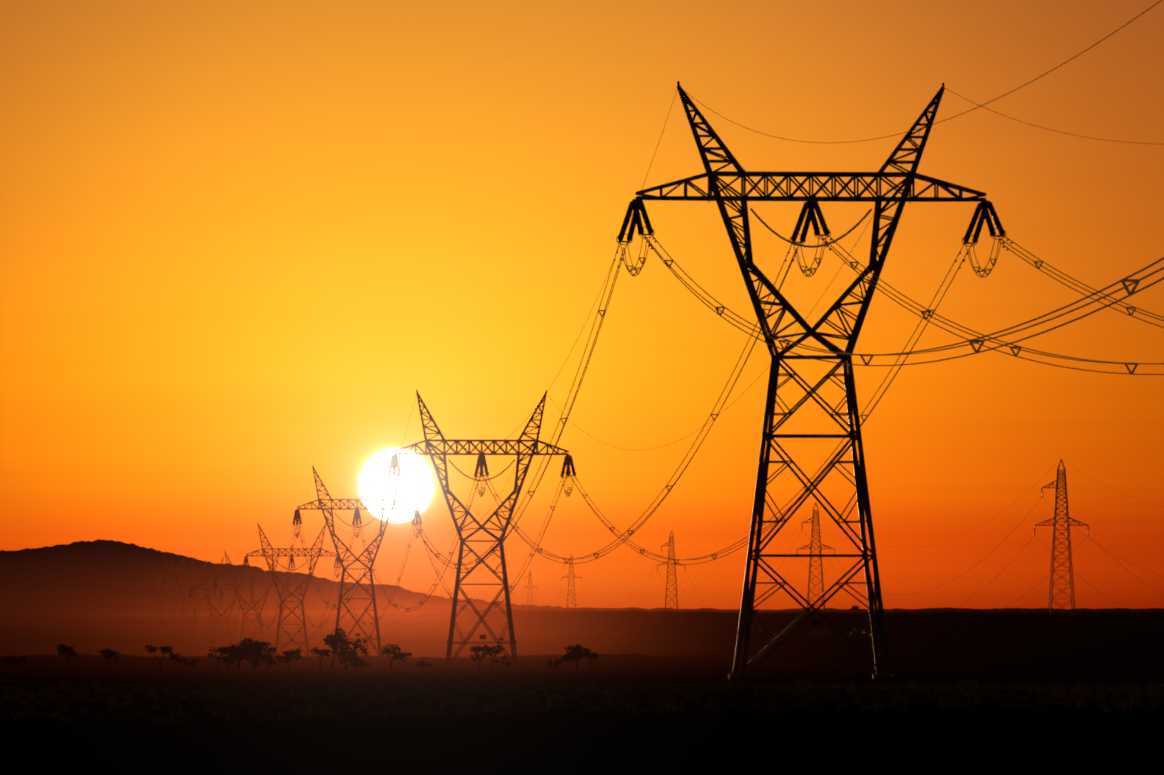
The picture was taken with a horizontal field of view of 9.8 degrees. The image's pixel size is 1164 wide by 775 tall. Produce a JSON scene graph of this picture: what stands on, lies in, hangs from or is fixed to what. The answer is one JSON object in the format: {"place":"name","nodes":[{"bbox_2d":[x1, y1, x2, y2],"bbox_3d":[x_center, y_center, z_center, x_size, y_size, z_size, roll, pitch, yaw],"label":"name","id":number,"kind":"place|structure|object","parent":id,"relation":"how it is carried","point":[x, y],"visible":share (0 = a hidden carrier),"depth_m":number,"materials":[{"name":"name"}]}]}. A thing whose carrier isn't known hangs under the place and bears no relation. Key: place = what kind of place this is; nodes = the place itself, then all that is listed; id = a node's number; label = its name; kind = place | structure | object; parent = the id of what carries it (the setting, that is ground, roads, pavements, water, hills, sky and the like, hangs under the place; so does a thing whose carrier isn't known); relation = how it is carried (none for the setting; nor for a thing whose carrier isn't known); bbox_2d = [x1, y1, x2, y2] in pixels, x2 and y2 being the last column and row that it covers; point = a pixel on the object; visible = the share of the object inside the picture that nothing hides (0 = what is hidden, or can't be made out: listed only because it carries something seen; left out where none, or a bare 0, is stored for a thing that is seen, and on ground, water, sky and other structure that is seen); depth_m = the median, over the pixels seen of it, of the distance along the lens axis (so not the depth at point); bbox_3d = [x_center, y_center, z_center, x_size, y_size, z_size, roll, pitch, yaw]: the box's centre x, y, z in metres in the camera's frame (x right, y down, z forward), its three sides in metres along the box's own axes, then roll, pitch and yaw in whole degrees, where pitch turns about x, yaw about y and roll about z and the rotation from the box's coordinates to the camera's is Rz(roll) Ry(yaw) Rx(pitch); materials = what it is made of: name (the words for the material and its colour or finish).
{"place":"outdoors","nodes":[
{"label":"outdoors","id":0,"kind":"place"},
{"bbox_2d":[0,539,1163,774],"bbox_3d":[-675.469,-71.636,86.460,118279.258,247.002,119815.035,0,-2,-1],"label":"terrain","id":1,"kind":"structure","parent":0,"point":[88,601],"depth_m":437.50,"materials":[{"name":"black soil"}]},
{"bbox_2d":[3,655,26,666],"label":"bush","id":2,"kind":"object","parent":1,"relation":"on","point":[15,661],"visible":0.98,"depth_m":956.78,"materials":[{"name":"black plant"}]},
{"bbox_2d":[56,644,77,664],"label":"tree","id":3,"kind":"object","parent":1,"relation":"on","point":[63,649],"visible":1,"depth_m":996.58,"materials":[{"name":"black plant"}]},
{"bbox_2d":[99,648,119,668],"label":"tree","id":4,"kind":"object","parent":1,"relation":"on","point":[111,653],"visible":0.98,"depth_m":882.50,"materials":[{"name":"black plant"}]},
{"bbox_2d":[144,645,181,668],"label":"tree","id":5,"kind":"object","parent":1,"relation":"on","point":[162,649],"visible":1,"depth_m":872.62,"materials":[{"name":"black plant"}]},
{"bbox_2d":[147,559,187,622],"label":"pylon","id":6,"kind":"object","parent":1,"relation":"on","point":[148,576],"visible":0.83,"depth_m":4357.60,"materials":[{"name":"metal"}]},
{"bbox_2d":[148,568,199,605],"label":"power lines","id":7,"kind":"object","parent":6,"relation":"on","point":[177,592],"visible":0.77,"depth_m":4173.76,"materials":[{"name":"brown metal"}]},
{"bbox_2d":[157,559,199,628],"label":"pylon","id":8,"kind":"object","parent":1,"relation":"on","point":[163,570],"visible":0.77,"depth_m":3930.43,"materials":[{"name":"metal"}]},
{"bbox_2d":[163,561,213,634],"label":"pylon","id":9,"kind":"object","parent":1,"relation":"on","point":[206,575],"visible":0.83,"depth_m":3514.06,"materials":[{"name":"metal"}]},
{"bbox_2d":[158,565,211,613],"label":"power lines","id":10,"kind":"object","parent":9,"relation":"attached to","point":[180,594],"visible":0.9,"depth_m":3738.98,"materials":[{"name":"brown metal"}]},
{"bbox_2d":[178,657,200,667],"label":"bush","id":11,"kind":"object","parent":1,"relation":"on","point":[193,663],"visible":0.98,"depth_m":897.64,"materials":[{"name":"black plant"}]},
{"bbox_2d":[175,559,230,642],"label":"pylon","id":12,"kind":"object","parent":1,"relation":"on","point":[191,577],"visible":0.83,"depth_m":3083.64,"materials":[{"name":"metal"}]},
{"bbox_2d":[165,564,228,620],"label":"power lines","id":13,"kind":"object","parent":12,"relation":"attached to","point":[199,604],"visible":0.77,"depth_m":3274.99,"materials":[{"name":"brown metal"}]},
{"bbox_2d":[208,646,232,668],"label":"tree","id":14,"kind":"object","parent":1,"relation":"on","point":[220,649],"visible":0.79,"depth_m":867.23,"materials":[{"name":"black plant"}]},
{"bbox_2d":[189,567,253,653],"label":"pylon","id":15,"kind":"object","parent":1,"relation":"on","point":[221,595],"visible":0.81,"depth_m":2680.88,"materials":[{"name":"metal"}]},
{"bbox_2d":[176,562,251,633],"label":"power lines","id":16,"kind":"object","parent":15,"relation":"attached to","point":[205,611],"visible":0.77,"depth_m":2952.45,"materials":[{"name":"brown metal"}]},
{"bbox_2d":[215,653,235,668],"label":"bush","id":17,"kind":"object","parent":1,"relation":"on","point":[226,660],"visible":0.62,"depth_m":876.61,"materials":[{"name":"black plant"}]},
{"bbox_2d":[221,643,254,668],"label":"tree","id":18,"kind":"object","parent":1,"relation":"on","point":[236,653],"visible":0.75,"depth_m":866.28,"materials":[{"name":"black plant"}]},
{"bbox_2d":[213,551,290,655],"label":"pylon","id":19,"kind":"object","parent":1,"relation":"on","point":[232,577],"visible":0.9,"depth_m":2249.38,"materials":[{"name":"metal"}]},
{"bbox_2d":[190,559,287,642],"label":"power lines","id":20,"kind":"object","parent":19,"relation":"attached to","point":[225,615],"visible":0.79,"depth_m":2427.18,"materials":[{"name":"brown metal"}]},
{"bbox_2d":[215,532,336,639],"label":"power lines","id":21,"kind":"object","parent":19,"relation":"attached to","point":[282,607],"visible":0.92,"depth_m":1962.02,"materials":[{"name":"black metal"}]},
{"bbox_2d":[238,637,276,668],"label":"tree","id":22,"kind":"object","parent":1,"relation":"on","point":[255,648],"visible":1,"depth_m":857.27,"materials":[{"name":"black plant"}]},
{"bbox_2d":[249,654,276,668],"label":"bush","id":23,"kind":"object","parent":1,"relation":"on","point":[270,660],"visible":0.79,"depth_m":867.87,"materials":[{"name":"black plant"}]},
{"bbox_2d":[275,648,302,668],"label":"tree","id":24,"kind":"object","parent":1,"relation":"on","point":[290,653],"visible":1,"depth_m":877.80,"materials":[{"name":"black plant"}]},
{"bbox_2d":[243,523,340,655],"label":"pylon","id":25,"kind":"object","parent":1,"relation":"on","point":[246,562],"visible":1,"depth_m":1804.17,"materials":[{"name":"metal"}]},
{"bbox_2d":[246,478,415,628],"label":"power lines","id":26,"kind":"object","parent":25,"relation":"on","point":[339,584],"visible":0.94,"depth_m":1499.42,"materials":[{"name":"black metal"}]},
{"bbox_2d":[310,647,330,668],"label":"tree","id":27,"kind":"object","parent":1,"relation":"on","point":[323,652],"visible":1,"depth_m":862.37,"materials":[{"name":"black plant"}]},
{"bbox_2d":[323,628,346,668],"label":"tree","id":28,"kind":"object","parent":1,"relation":"on","point":[337,636],"visible":0.92,"depth_m":857.48,"materials":[{"name":"black plant"}]},
{"bbox_2d":[330,638,368,668],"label":"tree","id":29,"kind":"object","parent":1,"relation":"on","point":[352,652],"visible":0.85,"depth_m":857.19,"materials":[{"name":"black plant"}]},
{"bbox_2d":[337,655,369,668],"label":"bush","id":30,"kind":"object","parent":1,"relation":"on","point":[358,661],"visible":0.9,"depth_m":877.12,"materials":[{"name":"black plant"}]},
{"bbox_2d":[293,465,421,656],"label":"pylon","id":31,"kind":"object","parent":1,"relation":"on","point":[297,515],"visible":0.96,"depth_m":1375.68,"materials":[{"name":"metal"}]},
{"bbox_2d":[297,394,565,613],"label":"power lines","id":32,"kind":"object","parent":31,"relation":"attached to","point":[422,603],"visible":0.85,"depth_m":1073.10,"materials":[{"name":"black metal"}]},
{"bbox_2d":[381,644,410,668],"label":"tree","id":33,"kind":"object","parent":1,"relation":"on","point":[386,651],"visible":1,"depth_m":857.96,"materials":[{"name":"black plant"}]},
{"bbox_2d":[393,652,412,667],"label":"tree","id":34,"kind":"object","parent":1,"relation":"on","point":[403,657],"visible":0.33,"depth_m":897.93,"materials":[{"name":"black plant"}]},
{"bbox_2d":[415,660,432,668],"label":"bush","id":35,"kind":"object","parent":1,"relation":"on","point":[422,662],"visible":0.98,"depth_m":877.95,"materials":[{"name":"black plant"}]},
{"bbox_2d":[470,645,486,668],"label":"tree","id":36,"kind":"object","parent":1,"relation":"on","point":[474,649],"visible":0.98,"depth_m":858.09,"materials":[{"name":"black plant"}]},
{"bbox_2d":[387,390,575,666],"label":"pylon","id":37,"kind":"object","parent":1,"relation":"on","point":[481,462],"visible":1,"depth_m":947.13,"materials":[{"name":"metal"}]},
{"bbox_2d":[481,645,503,668],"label":"tree","id":38,"kind":"object","parent":1,"relation":"on","point":[494,650],"visible":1,"depth_m":857.97,"materials":[{"name":"black plant"}]},
{"bbox_2d":[493,655,511,667],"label":"bush","id":39,"kind":"object","parent":1,"relation":"on","point":[506,664],"visible":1,"depth_m":897.93,"materials":[{"name":"black plant"}]},
{"bbox_2d":[525,571,532,606],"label":"transmission tower","id":40,"kind":"structure","parent":1,"relation":"on","point":[529,587],"depth_m":6494.54,"materials":[{"name":"metal"}]},
{"bbox_2d":[546,659,562,668],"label":"bush","id":41,"kind":"object","parent":1,"relation":"on","point":[549,663],"visible":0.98,"depth_m":878.04,"materials":[{"name":"black plant"}]},
{"bbox_2d":[561,555,581,609],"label":"transmission tower","id":42,"kind":"structure","parent":1,"relation":"on","point":[571,571],"depth_m":4611.48,"materials":[{"name":"metal"}]},
{"bbox_2d":[561,644,590,668],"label":"tree","id":43,"kind":"object","parent":1,"relation":"on","point":[576,650],"visible":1,"depth_m":863.11,"materials":[{"name":"black plant"}]},
{"bbox_2d":[584,652,598,668],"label":"tree","id":44,"kind":"object","parent":1,"relation":"on","point":[594,655],"visible":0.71,"depth_m":898.27,"materials":[{"name":"black plant"}]},
{"bbox_2d":[657,531,685,611],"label":"transmission tower","id":45,"kind":"structure","parent":1,"relation":"on","point":[672,553],"depth_m":3327.84,"materials":[{"name":"metal"}]},
{"bbox_2d":[616,81,1005,677],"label":"pylon","id":46,"kind":"object","parent":1,"relation":"on","point":[636,206],"visible":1,"depth_m":518.99,"materials":[{"name":"metal"}]},
{"bbox_2d":[395,91,971,569],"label":"power lines","id":47,"kind":"object","parent":46,"relation":"attached to","point":[611,529],"visible":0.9,"depth_m":624.97,"materials":[{"name":"black metal"}]},
{"bbox_2d":[798,502,834,611],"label":"transmission tower","id":48,"kind":"structure","parent":1,"relation":"on","point":[813,546],"depth_m":2458.67,"materials":[{"name":"metal"}]},
{"bbox_2d":[851,605,859,613],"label":"tree","id":49,"kind":"object","parent":1,"relation":"on","point":[854,607],"visible":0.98,"depth_m":1948.71,"materials":[{"name":"black plant"}]},
{"bbox_2d":[1034,459,1088,615],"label":"transmission tower","id":50,"kind":"structure","parent":1,"relation":"on","point":[1064,508],"depth_m":1764.49,"materials":[{"name":"metal"}]},
{"bbox_2d":[505,460,1162,614],"bbox_3d":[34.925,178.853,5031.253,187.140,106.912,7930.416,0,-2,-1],"label":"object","id":51,"kind":"object","parent":50,"relation":"attached to","point":[903,547],"visible":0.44,"depth_m":1971.30,"materials":[{"name":"black metal"}]},
{"bbox_3d":[45.582,-19.140,20.030,28.528,45.620,10.886,0,-2,-1],"label":"pylon","id":52,"kind":"object","parent":1,"relation":"on","visible":0},
{"bbox_2d":[643,0,1163,374],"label":"power lines","id":53,"kind":"object","parent":52,"relation":"attached to","point":[1122,281],"visible":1,"depth_m":375.62,"materials":[{"name":"black metal"}]},
{"bbox_2d":[0,0,1163,609],"label":"sky","id":54,"kind":"structure","parent":0,"point":[240,240],"materials":[{"name":"orange"}]}
]}

